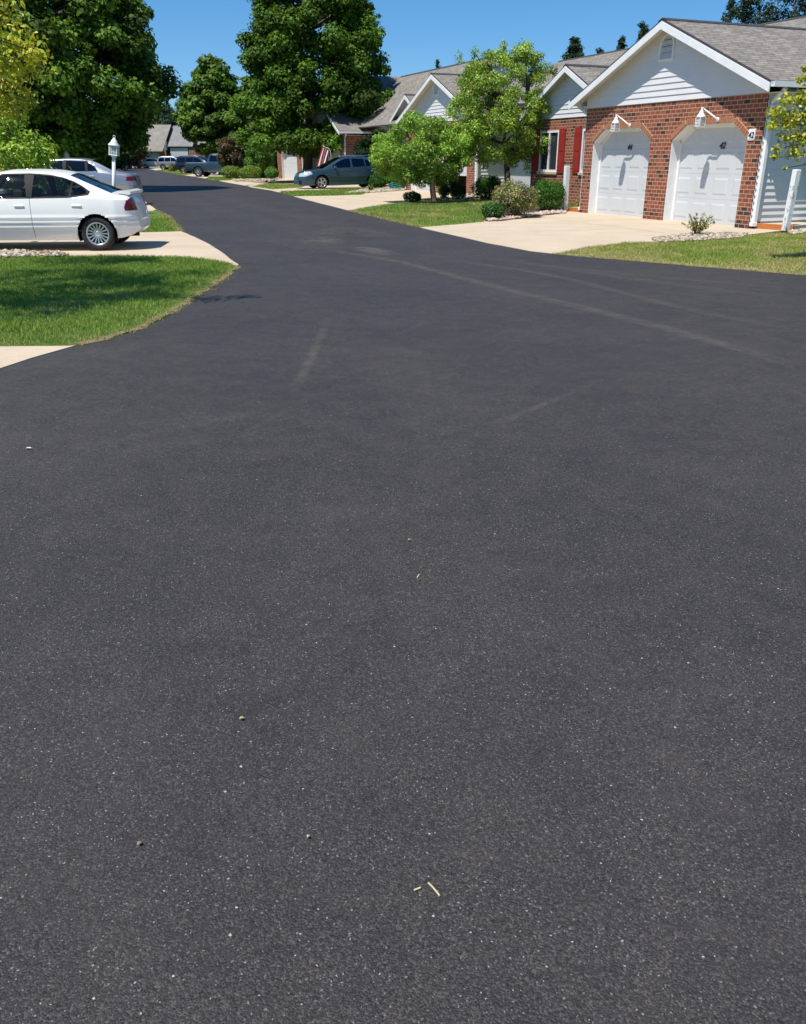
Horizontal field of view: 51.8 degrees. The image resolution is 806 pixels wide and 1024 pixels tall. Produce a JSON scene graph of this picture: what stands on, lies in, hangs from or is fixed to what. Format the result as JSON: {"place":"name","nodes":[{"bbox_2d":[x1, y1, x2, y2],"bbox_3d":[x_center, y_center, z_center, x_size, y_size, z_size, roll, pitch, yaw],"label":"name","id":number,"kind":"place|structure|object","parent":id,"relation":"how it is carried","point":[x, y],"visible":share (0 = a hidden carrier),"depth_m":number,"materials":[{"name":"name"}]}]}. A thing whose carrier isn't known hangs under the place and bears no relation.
{"place":"outdoors","nodes":[
{"label":"outdoors","id":0,"kind":"place"},
{"bbox_2d":[0,345,73,368],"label":"driveway","id":1,"kind":"structure","parent":0,"point":[11,355],"depth_m":6.94,"materials":[{"name":"concrete"}]},
{"bbox_2d":[105,157,120,165],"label":"background tree","id":2,"kind":"object","parent":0,"point":[118,161],"visible":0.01,"depth_m":73.67,"materials":[{"name":"green plant"}]},
{"bbox_2d":[0,231,238,265],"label":"driveway","id":3,"kind":"structure","parent":0,"point":[179,243],"depth_m":15.32,"materials":[{"name":"concrete"}]},
{"bbox_2d":[0,249,68,257],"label":"gravel","id":4,"kind":"structure","parent":3,"relation":"on","point":[23,253],"depth_m":13.74,"materials":[{"name":"white gravel"}]},
{"bbox_2d":[0,169,149,250],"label":"parked sedan","id":5,"kind":"object","parent":3,"relation":"on","point":[59,204],"visible":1,"depth_m":14.29,"materials":[{"name":"white paint"}]},
{"bbox_2d":[27,193,663,249],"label":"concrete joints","id":6,"kind":"object","parent":3,"relation":"on","point":[489,223],"visible":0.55,"depth_m":19.63,"materials":[{"name":"beige concrete"}]},
{"bbox_2d":[0,253,244,346],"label":"lawn","id":7,"kind":"structure","parent":0,"point":[102,304],"depth_m":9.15,"materials":[{"name":"green plant"}]},
{"bbox_2d":[0,0,57,122],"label":"golden tree","id":8,"kind":"object","parent":7,"relation":"on","point":[17,44],"visible":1,"depth_m":11.11,"materials":[{"name":"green plant"}]},
{"bbox_2d":[77,267,238,344],"bbox_3d":[-2.525,-2.566,9.830,0.382,0.009,5.684,1,23,3],"label":"soil edge","id":9,"kind":"object","parent":7,"relation":"on","point":[136,328],"visible":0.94,"depth_m":8.38,"materials":[{"name":"brown soil"}]},
{"bbox_2d":[145,202,155,210],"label":"driveway","id":10,"kind":"structure","parent":0,"point":[150,208],"depth_m":27.25,"materials":[{"name":"concrete"}]},
{"bbox_2d":[31,158,142,189],"bbox_3d":[-11.693,-11.390,28.607,5.080,1.524,2.140,-4,23,-8],"label":"parked sedan","id":11,"kind":"object","parent":10,"relation":"on","point":[101,171],"visible":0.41,"depth_m":27.95,"materials":[{"name":"silver metal"}]},
{"bbox_2d":[141,209,184,231],"bbox_3d":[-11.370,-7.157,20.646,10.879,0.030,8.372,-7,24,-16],"label":"lawn","id":12,"kind":"structure","parent":0,"point":[153,213],"depth_m":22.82,"materials":[{"name":"green plant"}]},
{"bbox_2d":[0,108,74,171],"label":"leafy bush","id":13,"kind":"object","parent":12,"relation":"on","point":[11,146],"visible":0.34,"depth_m":18.51,"materials":[{"name":"green plant"}]},
{"bbox_2d":[108,135,119,186],"bbox_3d":[-8.242,-9.558,23.646,0.330,2.176,0.330,8,23,-3],"label":"lamp post","id":14,"kind":"object","parent":12,"relation":"on","point":[114,145],"visible":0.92,"depth_m":23.34,"materials":[{"name":"white metal"}]},
{"bbox_2d":[174,80,192,114],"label":"background tree","id":15,"kind":"object","parent":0,"point":[176,104],"visible":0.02,"depth_m":169.71,"materials":[{"name":"green plant"}]},
{"bbox_2d":[186,173,240,178],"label":"driveway","id":16,"kind":"structure","parent":0,"point":[210,175],"depth_m":79.62,"materials":[{"name":"concrete"}]},
{"bbox_2d":[175,155,216,173],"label":"parked suv","id":17,"kind":"object","parent":16,"relation":"on","point":[180,161],"visible":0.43,"depth_m":87.03,"materials":[{"name":"blue paint"}]},
{"bbox_2d":[171,53,246,174],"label":"maple tree","id":18,"kind":"object","parent":16,"relation":"on","point":[210,91],"visible":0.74,"depth_m":77.29,"materials":[{"name":"green plant"}]},
{"bbox_2d":[184,153,246,176],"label":"pickup truck","id":19,"kind":"object","parent":16,"relation":"on","point":[207,168],"visible":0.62,"depth_m":73.12,"materials":[{"name":"blue paint"}]},
{"bbox_2d":[206,176,265,180],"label":"grass","id":20,"kind":"structure","parent":0,"point":[219,178],"depth_m":65.53,"materials":[{"name":"green plant"}]},
{"bbox_2d":[231,178,276,181],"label":"gravel","id":21,"kind":"structure","parent":0,"point":[257,179],"depth_m":60.63,"materials":[{"name":"beige gravel"}]},
{"bbox_2d":[222,177,293,185],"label":"driveway","id":22,"kind":"structure","parent":0,"point":[244,183],"depth_m":58.77,"materials":[{"name":"concrete"}]},
{"bbox_2d":[264,166,278,178],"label":"mound shrub","id":23,"kind":"object","parent":22,"relation":"on","point":[272,172],"visible":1,"depth_m":64.26,"materials":[{"name":"green plant"}]},
{"bbox_2d":[252,182,303,188],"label":"grass","id":24,"kind":"structure","parent":0,"point":[274,185],"depth_m":48.00,"materials":[{"name":"green plant"}]},
{"bbox_2d":[246,182,403,191],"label":"driveway","id":25,"kind":"structure","parent":0,"point":[326,188],"depth_m":46.57,"materials":[{"name":"concrete"}]},
{"bbox_2d":[294,155,382,188],"bbox_3d":[-3.489,-18.545,45.203,4.890,1.682,2.060,-9,25,-21],"label":"parked wagon","id":26,"kind":"object","parent":25,"relation":"on","point":[348,170],"visible":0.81,"depth_m":44.51,"materials":[{"name":"blue paint"}]},
{"bbox_2d":[366,174,387,187],"bbox_3d":[-1.403,-18.136,45.459,1.417,0.803,1.385,0,23,0],"label":"round shrub","id":27,"kind":"object","parent":25,"relation":"on","point":[383,180],"visible":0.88,"depth_m":45.11,"materials":[{"name":"green plant"}]},
{"bbox_2d":[294,190,483,209],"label":"driveway","id":28,"kind":"structure","parent":0,"point":[348,202],"depth_m":32.91,"materials":[{"name":"concrete"}]},
{"bbox_2d":[0,166,805,1023],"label":"road","id":29,"kind":"structure","parent":0,"point":[538,724],"depth_m":2.79,"materials":[{"name":"black asphalt"}]},
{"bbox_2d":[124,147,143,168],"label":"purple leaf tree","id":30,"kind":"object","parent":29,"relation":"on","point":[135,160],"visible":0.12,"depth_m":128.14,"materials":[{"name":"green plant"}]},
{"bbox_2d":[140,158,156,167],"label":"parked sedan","id":31,"kind":"object","parent":29,"relation":"on","point":[149,162],"visible":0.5,"depth_m":139.09,"materials":[{"name":"paint"}]},
{"bbox_2d":[428,882,440,896],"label":"dry stalk","id":32,"kind":"object","parent":29,"relation":"on","point":[434,889],"visible":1,"depth_m":1.84,"materials":[{"name":"beige plant"}]},
{"bbox_2d":[36,0,803,111],"label":"sky","id":33,"kind":"structure","parent":0,"point":[419,33],"materials":[{"name":"blue"}]},
{"bbox_2d":[348,196,577,227],"bbox_3d":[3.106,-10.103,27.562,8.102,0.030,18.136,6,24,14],"label":"lawn","id":34,"kind":"structure","parent":0,"point":[431,222],"depth_m":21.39,"materials":[{"name":"green plant"}]},
{"bbox_2d":[402,196,576,220],"bbox_3d":[3.268,-10.683,28.857,6.540,0.030,14.865,-6,24,-14],"label":"mulch bed","id":35,"kind":"object","parent":34,"relation":"on","point":[535,210],"visible":0.18,"depth_m":25.45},
{"bbox_2d":[403,190,421,201],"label":"round shrub","id":36,"kind":"object","parent":35,"relation":"on","point":[415,196],"visible":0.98,"depth_m":29.91,"materials":[{"name":"green plant"}]},
{"bbox_2d":[368,109,475,201],"bbox_3d":[0.691,-12.814,29.980,3.985,3.181,3.899,0,23,0],"label":"ornamental tree","id":37,"kind":"object","parent":35,"relation":"on","point":[418,162],"visible":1,"depth_m":29.16,"materials":[{"name":"green plant"}]},
{"bbox_2d":[437,181,450,197],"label":"upright shrub","id":38,"kind":"object","parent":35,"relation":"on","point":[444,191],"visible":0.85,"depth_m":32.49,"materials":[{"name":"green plant"}]},
{"bbox_2d":[449,185,466,198],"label":"round shrub","id":39,"kind":"object","parent":35,"relation":"on","point":[457,192],"visible":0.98,"depth_m":31.70,"materials":[{"name":"green plant"}]},
{"bbox_2d":[439,193,480,200],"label":"gravel","id":40,"kind":"structure","parent":35,"relation":"on","point":[470,196],"depth_m":32.17,"materials":[{"name":"beige gravel"}]},
{"bbox_2d":[471,175,502,198],"bbox_3d":[3.363,-12.833,32.791,1.252,0.967,1.162,-16,28,-34],"label":"round shrub","id":41,"kind":"object","parent":35,"relation":"on","point":[485,186],"visible":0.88,"depth_m":32.52,"materials":[{"name":"green plant"}]},
{"bbox_2d":[481,201,505,217],"bbox_3d":[2.400,-8.010,22.093,0.688,0.478,0.679,0,23,0],"label":"shrub","id":42,"kind":"object","parent":35,"relation":"on","point":[493,209],"visible":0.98,"depth_m":21.94,"materials":[{"name":"green plant"}]},
{"bbox_2d":[442,38,557,182],"bbox_3d":[3.662,-14.454,30.807,4.557,5.550,4.407,-18,29,-35],"label":"ornamental tree","id":43,"kind":"object","parent":35,"relation":"on","point":[508,152],"visible":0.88,"depth_m":29.71,"materials":[{"name":"green plant"}]},
{"bbox_2d":[490,177,540,215],"bbox_3d":[3.084,-8.614,22.772,1.265,1.058,1.404,-20,30,-39],"label":"flowering shrub","id":44,"kind":"object","parent":35,"relation":"on","point":[512,196],"visible":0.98,"depth_m":22.49,"materials":[{"name":"green plant"}]},
{"bbox_2d":[486,209,566,220],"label":"gravel","id":45,"kind":"structure","parent":35,"relation":"on","point":[513,216],"depth_m":23.19,"materials":[{"name":"white gravel"}]},
{"bbox_2d":[534,178,566,210],"bbox_3d":[4.479,-9.696,25.376,1.131,1.008,1.098,0,23,0],"label":"round shrub","id":46,"kind":"object","parent":35,"relation":"on","point":[548,189],"visible":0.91,"depth_m":25.14,"materials":[{"name":"green plant"}]},
{"bbox_2d":[576,197,579,206],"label":"young plant","id":47,"kind":"object","parent":35,"relation":"on","point":[578,201],"visible":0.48,"depth_m":26.52,"materials":[{"name":"green plant"}]},
{"bbox_2d":[217,172,787,233],"bbox_3d":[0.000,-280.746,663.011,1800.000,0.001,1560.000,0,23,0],"label":"ground","id":48,"kind":"structure","parent":0,"point":[484,219],"depth_m":57.71,"materials":[{"name":"green plant"}]},
{"bbox_2d":[118,146,152,168],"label":"background tree","id":49,"kind":"object","parent":48,"relation":"on","point":[145,152],"visible":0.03,"depth_m":138.17,"materials":[{"name":"green plant"}]},
{"bbox_2d":[147,104,176,124],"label":"background tree","id":50,"kind":"object","parent":48,"relation":"on","point":[157,117],"visible":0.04,"depth_m":177.29,"materials":[{"name":"green plant"}]},
{"bbox_2d":[132,125,207,167],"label":"house","id":51,"kind":"structure","parent":48,"relation":"on","point":[163,138],"depth_m":147.20,"materials":[{"name":"grey"}]},
{"bbox_2d":[146,148,187,167],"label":"garage door","id":52,"kind":"structure","parent":51,"relation":"in","point":[176,152],"depth_m":147.11,"materials":[{"name":"grey plastic"}]},
{"bbox_2d":[154,102,193,151],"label":"pine tree","id":53,"kind":"object","parent":48,"relation":"on","point":[166,116],"visible":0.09,"depth_m":157.31,"materials":[{"name":"green plant"}]},
{"bbox_2d":[224,67,264,146],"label":"maple tree","id":54,"kind":"object","parent":48,"relation":"on","point":[233,118],"visible":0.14,"depth_m":74.84,"materials":[{"name":"green plant"}]},
{"bbox_2d":[246,148,278,176],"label":"background tree","id":55,"kind":"object","parent":48,"relation":"on","point":[275,159],"visible":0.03,"depth_m":72.10,"materials":[{"name":"green plant"}]},
{"bbox_2d":[277,119,305,178],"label":"brick house","id":56,"kind":"structure","parent":48,"relation":"on","point":[290,166],"depth_m":66.56,"materials":[{"name":"paint"}]},
{"bbox_2d":[285,151,296,178],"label":"garage door","id":57,"kind":"structure","parent":56,"relation":"in","point":[290,161],"depth_m":66.39,"materials":[{"name":"paint"}]},
{"bbox_2d":[228,0,395,169],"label":"maple tree","id":58,"kind":"object","parent":48,"relation":"on","point":[284,35],"visible":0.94,"depth_m":51.72,"materials":[{"name":"green plant"}]},
{"bbox_2d":[311,76,399,168],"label":"brick house","id":59,"kind":"structure","parent":48,"relation":"on","point":[341,124],"depth_m":52.08,"materials":[{"name":"paint"}]},
{"bbox_2d":[317,145,330,166],"bbox_3d":[-5.018,-21.378,51.655,1.105,2.684,0.274,0,23,0],"label":"flag","id":60,"kind":"object","parent":59,"relation":"attached to","point":[324,151],"visible":0.45,"depth_m":51.41,"materials":[{"name":"red fabric"}]},
{"bbox_2d":[332,150,339,158],"bbox_3d":[-4.168,-22.583,53.885,0.050,2.317,2.640,-9,25,-21],"label":"garage door","id":61,"kind":"structure","parent":59,"relation":"in","point":[334,155],"depth_m":54.04,"materials":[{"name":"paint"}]},
{"bbox_2d":[352,127,402,176],"bbox_3d":[-1.254,-20.601,48.263,3.795,3.277,3.991,0,23,0],"label":"background tree","id":62,"kind":"object","parent":48,"relation":"on","point":[364,145],"visible":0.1,"depth_m":47.72,"materials":[{"name":"green plant"}]},
{"bbox_2d":[386,172,402,187],"bbox_3d":[-0.323,-18.010,44.974,1.238,0.950,1.334,0,23,0],"label":"round shrub","id":63,"kind":"object","parent":48,"relation":"on","point":[388,180],"visible":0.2,"depth_m":44.77,"materials":[{"name":"green plant"}]},
{"bbox_2d":[434,59,439,67],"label":"pine tree","id":64,"kind":"object","parent":48,"relation":"on","point":[437,63],"visible":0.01,"depth_m":97.11,"materials":[{"name":"green plant"}]},
{"bbox_2d":[358,57,524,195],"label":"brick house","id":65,"kind":"structure","parent":48,"relation":"on","point":[431,92],"depth_m":40.07,"materials":[{"name":"plastic"}]},
{"bbox_2d":[417,148,429,190],"bbox_3d":[1.227,-16.968,40.703,0.059,2.317,2.840,-9,25,-21],"label":"garage door","id":66,"kind":"structure","parent":65,"relation":"in","point":[427,188],"depth_m":41.38,"materials":[{"name":"paint"}]},
{"bbox_2d":[458,167,466,175],"bbox_3d":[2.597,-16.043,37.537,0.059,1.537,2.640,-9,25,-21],"label":"garage door","id":67,"kind":"structure","parent":65,"relation":"in","point":[464,173],"depth_m":37.32,"materials":[{"name":"paint"}]},
{"bbox_2d":[560,36,584,59],"bbox_3d":[11.269,-27.021,56.057,3.981,8.984,4.175,0,23,0],"label":"pine tree","id":68,"kind":"object","parent":48,"relation":"on","point":[575,47],"visible":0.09,"depth_m":54.36,"materials":[{"name":"green plant"}]},
{"bbox_2d":[595,47,603,53],"bbox_3d":[14.385,-29.320,61.461,1.998,8.980,2.153,20,30,39],"label":"pine tree","id":69,"kind":"object","parent":48,"relation":"on","point":[599,51],"visible":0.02,"depth_m":59.62,"materials":[{"name":"green plant"}]},
{"bbox_2d":[615,35,627,49],"bbox_3d":[15.323,-28.697,59.291,3.679,9.533,3.372,0,23,0],"label":"pine tree","id":70,"kind":"object","parent":48,"relation":"on","point":[621,44],"visible":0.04,"depth_m":57.68,"materials":[{"name":"green plant"}]},
{"bbox_2d":[636,21,649,40],"bbox_3d":[16.287,-28.245,57.499,4.299,10.107,3.923,0,23,0],"label":"pine tree","id":71,"kind":"object","parent":48,"relation":"on","point":[644,29],"visible":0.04,"depth_m":55.56,"materials":[{"name":"green plant"}]},
{"bbox_2d":[496,15,805,228],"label":"brick house","id":72,"kind":"structure","parent":48,"relation":"on","point":[663,118],"depth_m":20.93,"materials":[{"name":"brick"}]},
{"bbox_2d":[536,130,558,174],"bbox_3d":[5.269,-12.993,30.007,0.120,1.450,1.330,-9,25,-21],"label":"window","id":73,"kind":"structure","parent":72,"relation":"in","point":[547,162],"depth_m":29.97,"materials":[{"name":"white glass"}]},
{"bbox_2d":[577,129,584,174],"bbox_3d":[6.311,-12.017,27.715,0.120,1.450,1.330,-9,25,-21],"label":"window","id":74,"kind":"structure","parent":72,"relation":"in","point":[583,133],"depth_m":28.19,"materials":[{"name":"white glass"}]},
{"bbox_2d":[598,131,650,216],"bbox_3d":[6.278,-9.537,23.259,0.074,2.317,2.640,-9,25,-21],"label":"garage door","id":75,"kind":"structure","parent":72,"relation":"in","point":[621,192],"depth_m":23.34,"materials":[{"name":"paint"}]},
{"bbox_2d":[674,127,746,225],"bbox_3d":[7.602,-8.297,20.348,0.074,2.317,2.640,-9,25,-21],"label":"garage door","id":76,"kind":"structure","parent":72,"relation":"in","point":[712,151],"depth_m":20.38,"materials":[{"name":"paint"}]},
{"bbox_2d":[720,0,736,22],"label":"pine tree","id":77,"kind":"object","parent":48,"relation":"on","point":[730,3],"visible":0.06,"depth_m":63.81,"materials":[{"name":"green plant"}]},
{"bbox_2d":[724,0,778,23],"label":"pine tree","id":78,"kind":"object","parent":48,"relation":"on","point":[747,16],"visible":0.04,"depth_m":60.14,"materials":[{"name":"green plant"}]},
{"bbox_2d":[766,0,805,21],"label":"pine tree","id":79,"kind":"object","parent":48,"relation":"on","point":[800,7],"visible":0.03,"depth_m":62.26,"materials":[{"name":"green plant"}]},
{"bbox_2d":[781,169,800,230],"bbox_3d":[8.602,-6.900,18.395,0.125,1.280,0.125,-9,27,-21],"label":"white post","id":80,"kind":"object","parent":48,"relation":"on","point":[791,197],"visible":0.9,"depth_m":18.35,"materials":[{"name":"paint"}]},
{"bbox_2d":[421,211,784,253],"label":"driveway","id":81,"kind":"structure","parent":0,"point":[550,235],"depth_m":18.72,"materials":[{"name":"concrete"}]},
{"bbox_2d":[562,166,569,209],"bbox_3d":[4.988,-9.899,25.410,0.130,1.300,0.130,-9,24,-21],"label":"white post","id":82,"kind":"object","parent":81,"relation":"on","point":[566,179],"visible":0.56,"depth_m":25.32,"materials":[{"name":"white plastic"}]},
{"bbox_2d":[567,207,578,211],"bbox_3d":[5.772,-9.371,25.662,1.300,0.130,0.672,-11,26,-25],"label":"porch step","id":83,"kind":"object","parent":81,"relation":"on","point":[573,209],"visible":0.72,"depth_m":25.36,"materials":[{"name":"wood"}]},
{"bbox_2d":[754,222,805,229],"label":"porch step","id":84,"kind":"object","parent":81,"relation":"on","point":[778,226],"visible":0.72,"depth_m":18.95,"materials":[{"name":"wood"}]},
{"bbox_2d":[552,232,805,274],"bbox_3d":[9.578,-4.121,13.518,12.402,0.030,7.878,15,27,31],"label":"lawn","id":85,"kind":"structure","parent":0,"point":[705,255],"depth_m":13.73,"materials":[{"name":"green plant"}]},
{"bbox_2d":[557,253,801,274],"bbox_3d":[4.109,-3.855,12.859,4.126,0.009,0.160,20,30,38],"label":"soil edge","id":86,"kind":"object","parent":85,"relation":"on","point":[687,265],"visible":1,"depth_m":12.55,"materials":[{"name":"brown soil"}]},
{"bbox_2d":[765,64,805,174],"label":"golden tree","id":87,"kind":"object","parent":85,"relation":"on","point":[789,121],"visible":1,"depth_m":12.32,"materials":[{"name":"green plant"}]},
{"bbox_2d":[788,228,805,234],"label":"gravel","id":88,"kind":"structure","parent":85,"relation":"on","point":[798,231],"depth_m":17.83,"materials":[{"name":"white gravel"}]},
{"bbox_2d":[651,231,747,241],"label":"gravel","id":89,"kind":"structure","parent":0,"point":[690,236],"depth_m":16.77,"materials":[{"name":"white gravel"}]},
{"bbox_2d":[681,212,714,233],"bbox_3d":[6.173,-5.971,17.251,0.719,0.491,0.490,-9,25,-21],"label":"young plant","id":90,"kind":"object","parent":89,"relation":"on","point":[696,227],"visible":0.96,"depth_m":17.24,"materials":[{"name":"green plant"}]},
{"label":"lawn","id":91,"kind":"structure","parent":0,"visible":0},
{"bbox_2d":[64,151,69,157],"bbox_3d":[-16.384,-16.749,40.691,0.330,2.026,0.330,0,23,0],"label":"lamp post","id":92,"kind":"object","parent":91,"relation":"on","point":[66,154],"visible":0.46,"depth_m":40.35,"materials":[{"name":"grey glass"}]},
{"bbox_2d":[0,0,182,164],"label":"maple tree","id":93,"kind":"object","parent":91,"relation":"on","point":[115,39],"visible":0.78,"depth_m":38.28,"materials":[{"name":"green plant"}]},
{"bbox_2d":[89,105,135,170],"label":"background tree","id":94,"kind":"object","parent":91,"relation":"on","point":[125,156],"visible":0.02,"depth_m":110.52,"materials":[{"name":"green plant"}]},
{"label":"lawn","id":95,"kind":"structure","parent":0,"visible":0},
{"bbox_2d":[279,187,407,195],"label":"grass","id":96,"kind":"structure","parent":95,"relation":"on","point":[324,192],"depth_m":38.73,"materials":[{"name":"green plant"}]},
{"bbox_2d":[345,187,405,192],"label":"gravel","id":97,"kind":"structure","parent":95,"relation":"on","point":[381,190],"depth_m":40.90,"materials":[{"name":"beige gravel"}]},
{"bbox_2d":[368,184,374,190],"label":"young plant","id":98,"kind":"object","parent":97,"relation":"on","point":[371,187],"visible":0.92,"depth_m":40.27,"materials":[{"name":"green plant"}]},
{"bbox_2d":[389,182,404,188],"bbox_3d":[-0.313,-17.132,43.587,0.900,0.366,0.540,0,23,0],"label":"garden hose","id":99,"kind":"object","parent":97,"relation":"on","point":[396,185],"visible":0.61,"depth_m":43.41,"materials":[{"name":"teal"}]},
{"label":"lawn","id":100,"kind":"structure","parent":0,"visible":0},
{"bbox_2d":[168,163,176,170],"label":"shrub","id":101,"kind":"object","parent":100,"relation":"on","point":[171,167],"visible":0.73,"depth_m":100.90,"materials":[{"name":"green plant"}]},
{"bbox_2d":[157,169,192,174],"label":"grass","id":102,"kind":"structure","parent":100,"relation":"on","point":[174,172],"depth_m":93.73,"materials":[{"name":"green plant"}]},
{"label":"lawn","id":103,"kind":"structure","parent":0,"visible":0},
{"bbox_2d":[220,165,239,177],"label":"mound shrub","id":104,"kind":"object","parent":103,"relation":"on","point":[230,171],"visible":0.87,"depth_m":65.98,"materials":[{"name":"green plant"}]},
{"bbox_2d":[215,133,249,175],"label":"purple leaf tree","id":105,"kind":"object","parent":103,"relation":"on","point":[225,156],"visible":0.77,"depth_m":67.42,"materials":[{"name":"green plant"}]},
{"bbox_2d":[237,165,262,178],"bbox_3d":[-11.958,-26.531,64.809,2.014,1.089,2.014,0,23,0],"label":"mound shrub","id":106,"kind":"object","parent":103,"relation":"on","point":[250,171],"visible":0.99,"depth_m":64.42,"materials":[{"name":"green plant"}]},
{"bbox_2d":[243,144,274,177],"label":"leafy bush","id":107,"kind":"object","parent":103,"relation":"on","point":[266,159],"visible":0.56,"depth_m":66.65,"materials":[{"name":"green plant"}]},
{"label":"driveway","id":108,"kind":"structure","parent":0,"visible":0},
{"bbox_2d":[156,156,176,169],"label":"parked suv","id":109,"kind":"object","parent":108,"relation":"on","point":[163,162],"visible":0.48,"depth_m":116.78,"materials":[{"name":"silver metal"}]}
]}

